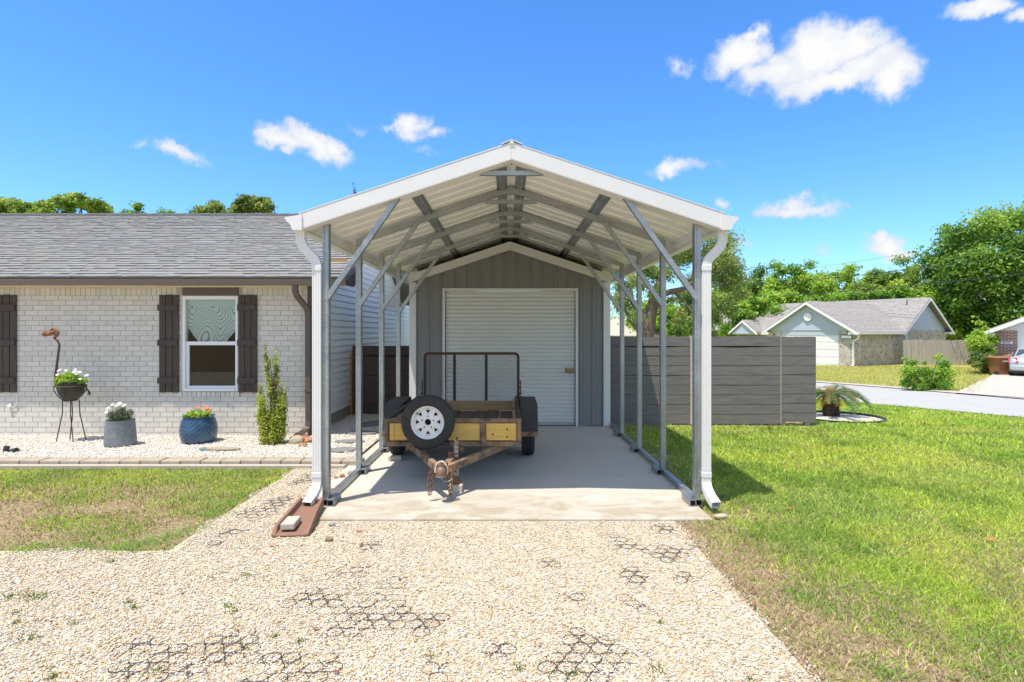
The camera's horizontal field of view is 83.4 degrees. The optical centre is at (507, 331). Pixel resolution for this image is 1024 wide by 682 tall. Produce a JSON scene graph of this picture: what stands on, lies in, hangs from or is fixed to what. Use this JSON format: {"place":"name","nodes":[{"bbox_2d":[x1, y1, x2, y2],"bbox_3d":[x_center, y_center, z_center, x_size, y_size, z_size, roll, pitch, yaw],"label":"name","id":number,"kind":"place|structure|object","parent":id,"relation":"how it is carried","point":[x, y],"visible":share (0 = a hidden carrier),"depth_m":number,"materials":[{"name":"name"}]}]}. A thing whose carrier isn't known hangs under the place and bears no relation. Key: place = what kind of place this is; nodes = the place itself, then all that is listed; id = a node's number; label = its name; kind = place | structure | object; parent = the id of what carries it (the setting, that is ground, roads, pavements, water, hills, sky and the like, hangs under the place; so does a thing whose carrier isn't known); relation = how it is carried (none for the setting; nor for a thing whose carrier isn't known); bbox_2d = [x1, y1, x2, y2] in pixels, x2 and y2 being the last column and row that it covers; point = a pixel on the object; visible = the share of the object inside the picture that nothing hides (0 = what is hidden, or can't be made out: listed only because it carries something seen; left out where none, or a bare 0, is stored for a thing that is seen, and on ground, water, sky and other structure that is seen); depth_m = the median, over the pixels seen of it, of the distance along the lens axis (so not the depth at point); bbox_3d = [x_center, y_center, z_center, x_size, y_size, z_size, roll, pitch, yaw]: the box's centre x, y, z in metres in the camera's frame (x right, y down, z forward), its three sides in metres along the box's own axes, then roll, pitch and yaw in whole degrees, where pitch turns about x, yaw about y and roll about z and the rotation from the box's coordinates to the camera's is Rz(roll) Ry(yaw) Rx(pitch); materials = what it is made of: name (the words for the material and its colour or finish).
{"place":"outdoors","nodes":[
{"label":"outdoors","id":0,"kind":"place"},
{"bbox_2d":[0,466,292,550],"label":"lawn patch grass","id":1,"kind":"structure","parent":0,"point":[11,477],"depth_m":6.05,"materials":[{"name":"green plant"}]},
{"bbox_2d":[0,414,378,457],"bbox_3d":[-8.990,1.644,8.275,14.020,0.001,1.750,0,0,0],"label":"gravel bed","id":2,"kind":"object","parent":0,"point":[182,449],"visible":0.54,"depth_m":8.10,"materials":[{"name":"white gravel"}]},
{"bbox_2d":[3,445,19,452],"bbox_3d":[-6.789,1.648,7.849,0.208,0.185,0.084,0,0,11],"label":"garden spotlight","id":3,"kind":"object","parent":2,"relation":"on","point":[8,449],"visible":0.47,"depth_m":7.83,"materials":[{"name":"black plastic"}]},
{"bbox_2d":[42,327,90,441],"bbox_3d":[-6.605,0.814,8.641,0.659,1.763,0.425,0,0,26],"label":"plant stand","id":4,"kind":"object","parent":2,"relation":"on","point":[55,332],"visible":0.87,"depth_m":8.60,"materials":[{"name":"metal"}]},
{"bbox_2d":[53,368,88,399],"bbox_3d":[-6.528,0.777,8.589,0.438,0.460,0.434,0,0,-38],"label":"hanging pot","id":5,"kind":"object","parent":4,"relation":"in","point":[66,378],"visible":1,"depth_m":8.52,"materials":[{"name":"black plastic"}]},
{"bbox_2d":[103,402,136,447],"bbox_3d":[-5.581,1.330,8.298,0.435,0.648,0.406,0,0,0],"label":"potted plant","id":6,"kind":"object","parent":2,"relation":"on","point":[120,430],"visible":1,"depth_m":8.19,"materials":[{"name":"grey plant"}]},
{"bbox_2d":[179,405,217,444],"bbox_3d":[-4.598,1.363,8.550,0.521,0.562,0.518,0,0,0],"label":"potted plant","id":7,"kind":"object","parent":2,"relation":"on","point":[198,426],"visible":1,"depth_m":8.38,"materials":[{"name":"blue plant"}]},
{"bbox_2d":[199,447,240,450],"bbox_3d":[-3.986,1.618,7.946,0.586,0.022,0.157,0,0,0],"label":"flagstone","id":8,"kind":"object","parent":2,"relation":"on","point":[222,448],"visible":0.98,"depth_m":7.92,"materials":[{"name":"beige stone"}]},
{"bbox_2d":[254,343,288,445],"bbox_3d":[-3.448,0.991,8.401,0.530,1.646,0.391,0,0,0],"label":"columnar shrub","id":9,"kind":"object","parent":2,"relation":"on","point":[272,424],"visible":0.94,"depth_m":8.37,"materials":[{"name":"green plant"}]},
{"bbox_2d":[288,435,303,443],"bbox_3d":[-3.109,1.597,8.454,0.232,0.164,0.187,0,0,0],"label":"river stone","id":10,"kind":"object","parent":2,"relation":"on","point":[296,439],"visible":0.78,"depth_m":8.38,"materials":[{"name":"beige stone"}]},
{"bbox_2d":[331,446,355,452],"bbox_3d":[-2.271,1.629,7.930,0.404,0.030,0.310,0,0,-33],"label":"stepping stone","id":11,"kind":"object","parent":2,"relation":"on","point":[342,449],"visible":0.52,"depth_m":7.88,"materials":[{"name":"stone"}]},
{"bbox_2d":[335,439,364,443],"bbox_3d":[-2.345,1.629,8.528,0.443,0.030,0.227,0,0,0],"label":"stepping stone","id":12,"kind":"object","parent":2,"relation":"on","point":[350,441],"visible":0.74,"depth_m":8.48,"materials":[{"name":"stone"}]},
{"bbox_2d":[362,420,378,426],"bbox_3d":[-2.375,1.624,10.145,0.519,0.030,0.519,0,0,-42],"label":"stepping stone","id":13,"kind":"object","parent":2,"relation":"on","point":[374,423],"visible":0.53,"depth_m":10.08,"materials":[{"name":"stone"}]},
{"bbox_2d":[332,414,378,434],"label":"gravel walk","id":14,"kind":"structure","parent":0,"point":[355,423],"depth_m":9.96,"materials":[{"name":"grey gravel"}]},
{"bbox_2d":[349,430,377,434],"bbox_3d":[-2.319,1.624,9.229,0.462,0.030,0.302,0,0,21],"label":"stepping stone","id":15,"kind":"object","parent":14,"relation":"on","point":[365,432],"visible":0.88,"depth_m":9.18,"materials":[{"name":"stone"}]},
{"bbox_2d":[0,468,830,681],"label":"gravel driveway","id":16,"kind":"structure","parent":0,"point":[513,678],"depth_m":3.56,"materials":[{"name":"beige gravel"}]},
{"bbox_2d":[271,497,323,536],"bbox_3d":[-1.833,1.630,5.100,0.310,0.124,0.723,0,0,-5],"label":"splash block","id":17,"kind":"object","parent":16,"relation":"on","point":[308,513],"depth_m":5.05,"materials":[{"name":"red concrete"}]},
{"bbox_2d":[280,516,300,529],"bbox_3d":[-1.850,1.628,4.900,0.115,0.055,0.215,0,0,-5],"label":"paver brick","id":18,"kind":"object","parent":17,"relation":"on","point":[290,522],"visible":1,"depth_m":4.83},
{"bbox_2d":[22,471,701,681],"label":"gravel grid","id":19,"kind":"object","parent":16,"relation":"on","point":[168,652],"visible":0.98,"depth_m":3.20,"materials":[{"name":"black plastic"}]},
{"bbox_2d":[2,548,757,681],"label":"gravel weeds","id":20,"kind":"object","parent":16,"relation":"on","point":[134,606],"visible":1,"depth_m":3.33,"materials":[{"name":"green plant"}]},
{"bbox_2d":[407,241,612,425],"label":"storage building","id":21,"kind":"structure","parent":0,"point":[545,316],"depth_m":10.20,"materials":[{"name":"grey metal"}]},
{"bbox_2d":[446,291,575,425],"bbox_3d":[0.043,0.474,10.218,2.315,2.399,0.085,0,0,0],"label":"roll up door","id":22,"kind":"structure","parent":21,"relation":"in","point":[539,326],"depth_m":10.23,"materials":[{"name":"white metal"}]},
{"bbox_2d":[0,362,1023,681],"bbox_3d":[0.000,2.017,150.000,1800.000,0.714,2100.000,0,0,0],"label":"ground","id":23,"kind":"structure","parent":0,"point":[44,538],"depth_m":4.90,"materials":[{"name":"green plant"}]},
{"bbox_2d":[0,457,30,463],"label":"edging paver","id":24,"kind":"object","parent":23,"relation":"on","point":[13,460],"visible":0.61,"depth_m":7.20,"materials":[{"name":"concrete"}]},
{"bbox_2d":[0,196,43,212],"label":"background tree","id":25,"kind":"object","parent":23,"relation":"on","point":[10,205],"visible":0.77,"depth_m":33.12,"materials":[{"name":"green plant"}]},
{"bbox_2d":[20,457,51,463],"bbox_3d":[-5.998,1.650,7.308,0.244,0.082,0.215,0,0,0],"label":"edging paver","id":26,"kind":"object","parent":23,"relation":"on","point":[34,460],"visible":0.62,"depth_m":7.20,"materials":[{"name":"concrete"}]},
{"bbox_2d":[40,457,70,463],"bbox_3d":[-5.746,1.655,7.308,0.244,0.082,0.215,0,0,0],"label":"edging paver","id":27,"kind":"object","parent":23,"relation":"on","point":[54,460],"visible":0.6,"depth_m":7.21,"materials":[{"name":"concrete"}]},
{"bbox_2d":[60,457,90,463],"bbox_3d":[-5.494,1.655,7.308,0.244,0.082,0.215,0,0,0],"label":"edging paver","id":28,"kind":"object","parent":23,"relation":"on","point":[74,460],"visible":0.62,"depth_m":7.21,"materials":[{"name":"concrete"}]},
{"bbox_2d":[33,191,117,212],"bbox_3d":[-27.482,-3.568,35.995,7.389,10.710,3.687,0,0,0],"label":"background tree","id":29,"kind":"object","parent":23,"relation":"on","point":[70,202],"visible":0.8,"depth_m":34.90,"materials":[{"name":"green plant"}]},
{"bbox_2d":[80,457,109,463],"bbox_3d":[-5.242,1.657,7.308,0.244,0.082,0.215,0,0,-1],"label":"edging paver","id":30,"kind":"object","parent":23,"relation":"on","point":[94,460],"visible":0.6,"depth_m":7.22,"materials":[{"name":"concrete"}]},
{"bbox_2d":[0,489,192,541],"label":"dead thatch","id":31,"kind":"object","parent":23,"relation":"on","point":[85,516],"visible":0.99,"depth_m":5.28,"materials":[{"name":"beige plant"}]},
{"bbox_2d":[100,457,129,463],"bbox_3d":[-4.990,1.655,7.308,0.244,0.082,0.215,0,0,0],"label":"edging paver","id":32,"kind":"object","parent":23,"relation":"on","point":[114,460],"visible":0.61,"depth_m":7.21,"materials":[{"name":"concrete"}]},
{"bbox_2d":[119,200,146,212],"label":"background tree","id":33,"kind":"object","parent":23,"relation":"on","point":[137,207],"visible":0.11,"depth_m":41.57,"materials":[{"name":"green plant"}]},
{"bbox_2d":[120,457,148,463],"bbox_3d":[-4.738,1.655,7.308,0.244,0.082,0.215,0,0,0],"label":"edging paver","id":34,"kind":"object","parent":23,"relation":"on","point":[133,460],"visible":0.61,"depth_m":7.21,"materials":[{"name":"concrete"}]},
{"bbox_2d":[140,457,168,463],"bbox_3d":[-4.486,1.650,7.308,0.244,0.082,0.215,0,0,0],"label":"edging paver","id":35,"kind":"object","parent":23,"relation":"on","point":[153,460],"visible":0.64,"depth_m":7.20,"materials":[{"name":"concrete"}]},
{"bbox_2d":[156,206,176,212],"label":"background tree","id":36,"kind":"object","parent":23,"relation":"on","point":[163,210],"visible":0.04,"depth_m":41.92,"materials":[{"name":"green plant"}]},
{"bbox_2d":[0,464,345,469],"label":"mowing strip","id":37,"kind":"object","parent":23,"relation":"on","point":[178,466],"visible":0.55,"depth_m":7.12,"materials":[{"name":"concrete"}]},
{"bbox_2d":[161,457,187,463],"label":"edging paver","id":38,"kind":"object","parent":23,"relation":"on","point":[173,460],"visible":0.62,"depth_m":7.21,"materials":[{"name":"concrete"}]},
{"bbox_2d":[181,457,207,463],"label":"edging paver","id":39,"kind":"object","parent":23,"relation":"on","point":[193,460],"visible":0.64,"depth_m":7.20,"materials":[{"name":"concrete"}]},
{"bbox_2d":[0,213,408,435],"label":"brick house","id":40,"kind":"structure","parent":23,"relation":"on","point":[161,323],"depth_m":9.10,"materials":[{"name":"white brick"}]},
{"bbox_2d":[183,296,238,390],"bbox_3d":[-4.703,0.185,9.123,0.870,1.511,0.110,0,0,0],"label":"window","id":41,"kind":"structure","parent":40,"relation":"in","point":[212,320],"depth_m":9.15,"materials":[{"name":"white plastic"}]},
{"bbox_2d":[187,199,229,212],"bbox_3d":[-18.546,-3.352,35.996,4.834,10.284,3.136,0,0,0],"label":"background tree","id":42,"kind":"object","parent":23,"relation":"on","point":[214,206],"visible":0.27,"depth_m":35.32,"materials":[{"name":"green plant"}]},
{"bbox_2d":[201,457,227,463],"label":"edging paver","id":43,"kind":"object","parent":23,"relation":"on","point":[213,460],"visible":0.62,"depth_m":7.21,"materials":[{"name":"concrete"}]},
{"bbox_2d":[221,457,246,463],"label":"edging paver","id":44,"kind":"object","parent":23,"relation":"on","point":[232,460],"visible":0.63,"depth_m":7.21,"materials":[{"name":"concrete"}]},
{"bbox_2d":[225,193,277,212],"bbox_3d":[-15.555,-3.372,34.970,3.352,10.323,2.675,0,0,0],"label":"background tree","id":45,"kind":"object","parent":23,"relation":"on","point":[247,203],"visible":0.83,"depth_m":34.30,"materials":[{"name":"green plant"}]},
{"bbox_2d":[241,457,266,463],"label":"edging paver","id":46,"kind":"object","parent":23,"relation":"on","point":[252,460],"visible":0.64,"depth_m":7.20,"materials":[{"name":"concrete"}]},
{"bbox_2d":[261,457,285,463],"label":"edging paver","id":47,"kind":"object","parent":23,"relation":"on","point":[272,460],"visible":0.64,"depth_m":7.20,"materials":[{"name":"concrete"}]},
{"bbox_2d":[281,457,305,463],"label":"edging paver","id":48,"kind":"object","parent":23,"relation":"on","point":[292,460],"visible":0.64,"depth_m":7.21,"materials":[{"name":"concrete"}]},
{"bbox_2d":[301,457,311,463],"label":"edging paver","id":49,"kind":"object","parent":23,"relation":"on","point":[307,460],"visible":0.36,"depth_m":7.20,"materials":[{"name":"concrete"}]},
{"bbox_2d":[331,457,344,463],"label":"edging paver","id":50,"kind":"object","parent":23,"relation":"on","point":[336,460],"visible":0.26,"depth_m":7.24,"materials":[{"name":"concrete"}]},
{"bbox_2d":[350,346,408,414],"bbox_3d":[-2.422,1.000,11.405,1.365,1.449,0.210,0,0,0],"label":"board fence","id":51,"kind":"object","parent":23,"relation":"on","point":[370,379],"visible":0.52,"depth_m":11.38,"materials":[{"name":"brown wood"}]},
{"bbox_2d":[0,478,1023,681],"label":"clover weeds","id":52,"kind":"object","parent":23,"relation":"on","point":[176,534],"visible":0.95,"depth_m":3.83,"materials":[{"name":"green plant"}]},
{"bbox_2d":[610,319,688,336],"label":"tan roof house","id":53,"kind":"structure","parent":23,"relation":"on","point":[614,329],"depth_m":56.80,"materials":[{"name":"beige"}]},
{"bbox_2d":[610,336,689,424],"bbox_3d":[2.565,0.903,10.596,1.530,1.641,0.129,0,0,0],"label":"board fence","id":54,"kind":"object","parent":23,"relation":"on","point":[677,380],"visible":0.73,"depth_m":10.54,"materials":[{"name":"grey wood"}]},
{"bbox_2d":[617,296,691,336],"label":"background tree","id":55,"kind":"object","parent":23,"relation":"on","point":[669,314],"visible":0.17,"depth_m":55.98,"materials":[{"name":"green plant"}]},
{"bbox_2d":[610,225,759,336],"bbox_3d":[10.265,-2.473,34.069,9.825,9.232,6.424,0,0,0],"label":"live oak","id":56,"kind":"object","parent":23,"relation":"on","point":[727,264],"visible":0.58,"depth_m":33.45,"materials":[{"name":"green plant"}]},
{"bbox_2d":[690,336,691,423],"bbox_3d":[3.355,0.884,10.565,0.036,1.620,0.090,0,0,0],"label":"gate post","id":57,"kind":"object","parent":23,"relation":"on","point":[690,379],"visible":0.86,"depth_m":10.52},
{"bbox_2d":[673,287,728,308],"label":"background tree","id":58,"kind":"object","parent":23,"relation":"on","point":[713,292],"visible":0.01,"depth_m":61.69,"materials":[{"name":"green plant"}]},
{"bbox_2d":[714,513,727,519],"bbox_3d":[1.939,1.682,5.232,0.123,0.053,0.084,0,0,-23],"label":"ground stone","id":59,"kind":"object","parent":23,"relation":"on","point":[721,515],"visible":0.89,"depth_m":5.21,"materials":[{"name":"beige stone"}]},
{"bbox_2d":[711,336,779,424],"bbox_3d":[4.186,0.903,10.596,1.610,1.641,0.129,0,0,0],"label":"board fence","id":60,"kind":"object","parent":23,"relation":"on","point":[745,379],"visible":0.86,"depth_m":10.54,"materials":[{"name":"grey wood"}]},
{"bbox_2d":[716,292,787,335],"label":"background tree","id":61,"kind":"object","parent":23,"relation":"on","point":[750,309],"visible":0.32,"depth_m":54.12,"materials":[{"name":"green plant"}]},
{"bbox_2d":[742,258,796,301],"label":"background tree","id":62,"kind":"object","parent":23,"relation":"on","point":[758,272],"visible":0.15,"depth_m":63.56,"materials":[{"name":"green plant"}]},
{"bbox_2d":[610,298,967,338],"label":"forest understory","id":63,"kind":"object","parent":23,"relation":"on","point":[631,315],"depth_m":69.94,"materials":[{"name":"green plant"}]},
{"bbox_2d":[758,287,820,309],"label":"background tree","id":64,"kind":"object","parent":23,"relation":"on","point":[778,298],"visible":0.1,"depth_m":54.58,"materials":[{"name":"green plant"}]},
{"bbox_2d":[762,262,829,296],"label":"background tree","id":65,"kind":"object","parent":23,"relation":"on","point":[800,284],"visible":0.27,"depth_m":59.37,"materials":[{"name":"green plant"}]},
{"bbox_2d":[778,337,815,425],"bbox_3d":[5.319,0.907,10.576,0.628,1.634,0.129,0,0,0],"label":"board fence","id":66,"kind":"object","parent":23,"relation":"on","point":[798,379],"visible":0.99,"depth_m":10.52,"materials":[{"name":"grey wood"}]},
{"bbox_2d":[780,336,780,422],"bbox_3d":[5.000,0.874,10.550,0.014,1.600,0.040,0,0,0],"label":"batten","id":67,"kind":"object","parent":66,"relation":"attached to","point":[780,379],"visible":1,"depth_m":10.54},
{"bbox_2d":[791,291,830,302],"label":"background tree","id":68,"kind":"object","parent":23,"relation":"on","point":[807,297],"visible":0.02,"depth_m":54.42,"materials":[{"name":"green plant"}]},
{"bbox_2d":[786,259,856,294],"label":"background tree","id":69,"kind":"object","parent":23,"relation":"on","point":[809,265],"visible":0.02,"depth_m":66.34,"materials":[{"name":"green plant"}]},
{"bbox_2d":[798,278,864,301],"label":"background tree","id":70,"kind":"object","parent":23,"relation":"on","point":[820,287],"visible":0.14,"depth_m":53.48,"materials":[{"name":"green plant"}]},
{"bbox_2d":[711,297,954,366],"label":"house","id":71,"kind":"structure","parent":23,"relation":"on","point":[856,333],"depth_m":42.25,"materials":[{"name":"brick"}]},
{"bbox_2d":[782,335,838,365],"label":"garage door","id":72,"kind":"structure","parent":71,"relation":"in","point":[827,346],"depth_m":40.65,"materials":[{"name":"white metal"}]},
{"bbox_2d":[671,519,1023,681],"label":"edge thatch","id":73,"kind":"object","parent":23,"relation":"on","point":[843,647],"visible":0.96,"depth_m":3.42,"materials":[{"name":"beige plant"}]},
{"bbox_2d":[815,260,879,292],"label":"background tree","id":74,"kind":"object","parent":23,"relation":"on","point":[848,269],"visible":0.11,"depth_m":61.50,"materials":[{"name":"green plant"}]},
{"bbox_2d":[816,410,886,423],"bbox_3d":[6.660,1.736,11.550,1.600,0.095,1.600,0,0,0],"label":"garden ring","id":75,"kind":"object","parent":23,"relation":"on","point":[845,415],"visible":0.44,"depth_m":11.51,"materials":[{"name":"white stone"}]},
{"bbox_2d":[816,382,871,416],"bbox_3d":[6.609,1.415,11.757,1.477,0.707,1.311,0,0,29],"label":"sago palm","id":76,"kind":"object","parent":75,"relation":"on","point":[831,399],"visible":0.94,"depth_m":11.62,"materials":[{"name":"green plant"}]},
{"bbox_2d":[845,289,896,300],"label":"background tree","id":77,"kind":"object","parent":23,"relation":"on","point":[873,295],"visible":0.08,"depth_m":51.22,"materials":[{"name":"green plant"}]},
{"bbox_2d":[847,268,905,299],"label":"background tree","id":78,"kind":"object","parent":23,"relation":"on","point":[873,281],"visible":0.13,"depth_m":57.18,"materials":[{"name":"green plant"}]},
{"bbox_2d":[868,253,924,294],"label":"background tree","id":79,"kind":"object","parent":23,"relation":"on","point":[901,261],"visible":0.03,"depth_m":65.72,"materials":[{"name":"green plant"}]},
{"bbox_2d":[872,278,922,298],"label":"background tree","id":80,"kind":"object","parent":23,"relation":"on","point":[899,291],"visible":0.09,"depth_m":53.48,"materials":[{"name":"green plant"}]},
{"bbox_2d":[900,263,938,293],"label":"background tree","id":81,"kind":"object","parent":23,"relation":"on","point":[908,279],"visible":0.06,"depth_m":59.10,"materials":[{"name":"green plant"}]},
{"bbox_2d":[897,353,959,390],"bbox_3d":[14.554,1.459,20.041,2.222,1.483,1.220,0,0,0],"label":"roadside shrub","id":82,"kind":"object","parent":23,"relation":"on","point":[941,376],"visible":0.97,"depth_m":19.90,"materials":[{"name":"green plant"}]},
{"bbox_2d":[903,339,972,364],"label":"picket fence","id":83,"kind":"object","parent":23,"relation":"on","point":[955,352],"visible":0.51,"depth_m":41.12,"materials":[{"name":"beige wood"}]},
{"bbox_2d":[902,279,985,339],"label":"background tree","id":84,"kind":"object","parent":23,"relation":"on","point":[958,335],"visible":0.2,"depth_m":52.66,"materials":[{"name":"green plant"}]},
{"bbox_2d":[904,195,1023,334],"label":"background tree","id":85,"kind":"object","parent":23,"relation":"on","point":[1007,301],"visible":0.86,"depth_m":49.93,"materials":[{"name":"green plant"}]},
{"bbox_2d":[965,349,996,373],"bbox_3d":[26.646,1.702,32.123,2.234,1.448,1.507,0,0,-37],"label":"shrub","id":86,"kind":"object","parent":23,"relation":"on","point":[978,360],"visible":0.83,"depth_m":31.91,"materials":[{"name":"green plant"}]},
{"bbox_2d":[964,315,999,355],"bbox_3d":[27.030,0.717,32.901,2.373,3.332,1.614,0,0,-37],"label":"tall shrub","id":87,"kind":"object","parent":23,"relation":"on","point":[979,339],"visible":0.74,"depth_m":32.66,"materials":[{"name":"green plant"}]},
{"bbox_2d":[984,317,1023,370],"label":"corner house","id":88,"kind":"structure","parent":23,"relation":"on","point":[1010,343],"depth_m":32.55,"materials":[{"name":"red brick"}]},
{"bbox_2d":[0,0,1023,319],"label":"sky","id":89,"kind":"structure","parent":0,"point":[834,132],"materials":[{"name":"blue"}]},
{"bbox_2d":[317,393,711,522],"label":"concrete slab","id":90,"kind":"structure","parent":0,"point":[583,473],"depth_m":6.18,"materials":[{"name":"grey concrete"}]},
{"bbox_2d":[342,457,364,466],"bbox_3d":[-1.966,1.656,7.308,0.244,0.082,0.215,0,0,0],"label":"edging paver","id":91,"kind":"object","parent":90,"relation":"on","point":[347,461],"visible":0.57,"depth_m":7.21,"materials":[{"name":"concrete"}]},
{"bbox_2d":[388,455,401,460],"bbox_3d":[-1.475,1.648,7.520,0.170,0.050,0.100,0,0,-3],"label":"wheel chock","id":92,"kind":"object","parent":90,"relation":"on","point":[394,457],"visible":1,"depth_m":7.47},
{"bbox_2d":[448,482,462,491],"bbox_3d":[-0.550,1.638,6.072,0.145,0.070,0.155,0,0,0],"label":"wood block","id":93,"kind":"object","parent":90,"relation":"on","point":[458,488],"depth_m":6.00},
{"bbox_2d":[382,352,537,496],"bbox_3d":[-0.615,0.993,7.196,2.000,1.362,3.247,0,0,0],"label":"utility trailer","id":94,"kind":"object","parent":90,"relation":"on","point":[416,425],"visible":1,"depth_m":6.42,"materials":[{"name":"black metal"}]},
{"bbox_2d":[284,139,738,507],"bbox_3d":[0.035,-0.074,8.551,4.302,3.494,6.397,0,0,0],"label":"carport","id":95,"kind":"object","parent":90,"relation":"on","point":[516,192],"visible":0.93,"depth_m":6.42,"materials":[{"name":"metal"}]},
{"bbox_2d":[610,273,1023,303],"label":"overhead cable","id":96,"kind":"object","parent":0,"point":[893,287],"visible":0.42,"depth_m":43.02,"materials":[{"name":"black rubber"}]},
{"bbox_2d":[634,254,1023,295],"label":"overhead cable","id":97,"kind":"object","parent":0,"point":[889,271],"visible":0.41,"depth_m":43.20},
{"bbox_2d":[668,231,1021,282],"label":"overhead cable","id":98,"kind":"object","parent":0,"point":[888,256],"visible":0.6,"depth_m":45.06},
{"bbox_2d":[816,364,990,394],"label":"lawn grass","id":99,"kind":"structure","parent":0,"point":[890,379],"depth_m":30.64,"materials":[{"name":"green plant"}]},
{"bbox_2d":[816,382,1023,416],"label":"street","id":100,"kind":"structure","parent":0,"point":[953,402],"depth_m":15.83,"materials":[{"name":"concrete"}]},
{"bbox_2d":[816,381,1023,398],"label":"street kerb","id":101,"kind":"structure","parent":100,"relation":"on","point":[911,388],"depth_m":21.21,"materials":[{"name":"concrete"}]},
{"bbox_2d":[956,373,1023,397],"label":"neighbour driveway","id":102,"kind":"structure","parent":0,"point":[1005,385],"depth_m":21.57,"materials":[{"name":"concrete"}]},
{"bbox_2d":[985,356,1009,374],"bbox_3d":[26.642,1.849,31.200,0.840,1.030,0.880,0,0,0],"label":"wheelie bin","id":103,"kind":"object","parent":102,"relation":"on","point":[998,365],"visible":0.87,"depth_m":30.92,"materials":[{"name":"brown plastic"}]},
{"bbox_2d":[1008,348,1023,374],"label":"parked car","id":104,"kind":"object","parent":102,"relation":"on","point":[1016,361],"visible":0.98,"depth_m":30.10,"materials":[{"name":"silver metal"}]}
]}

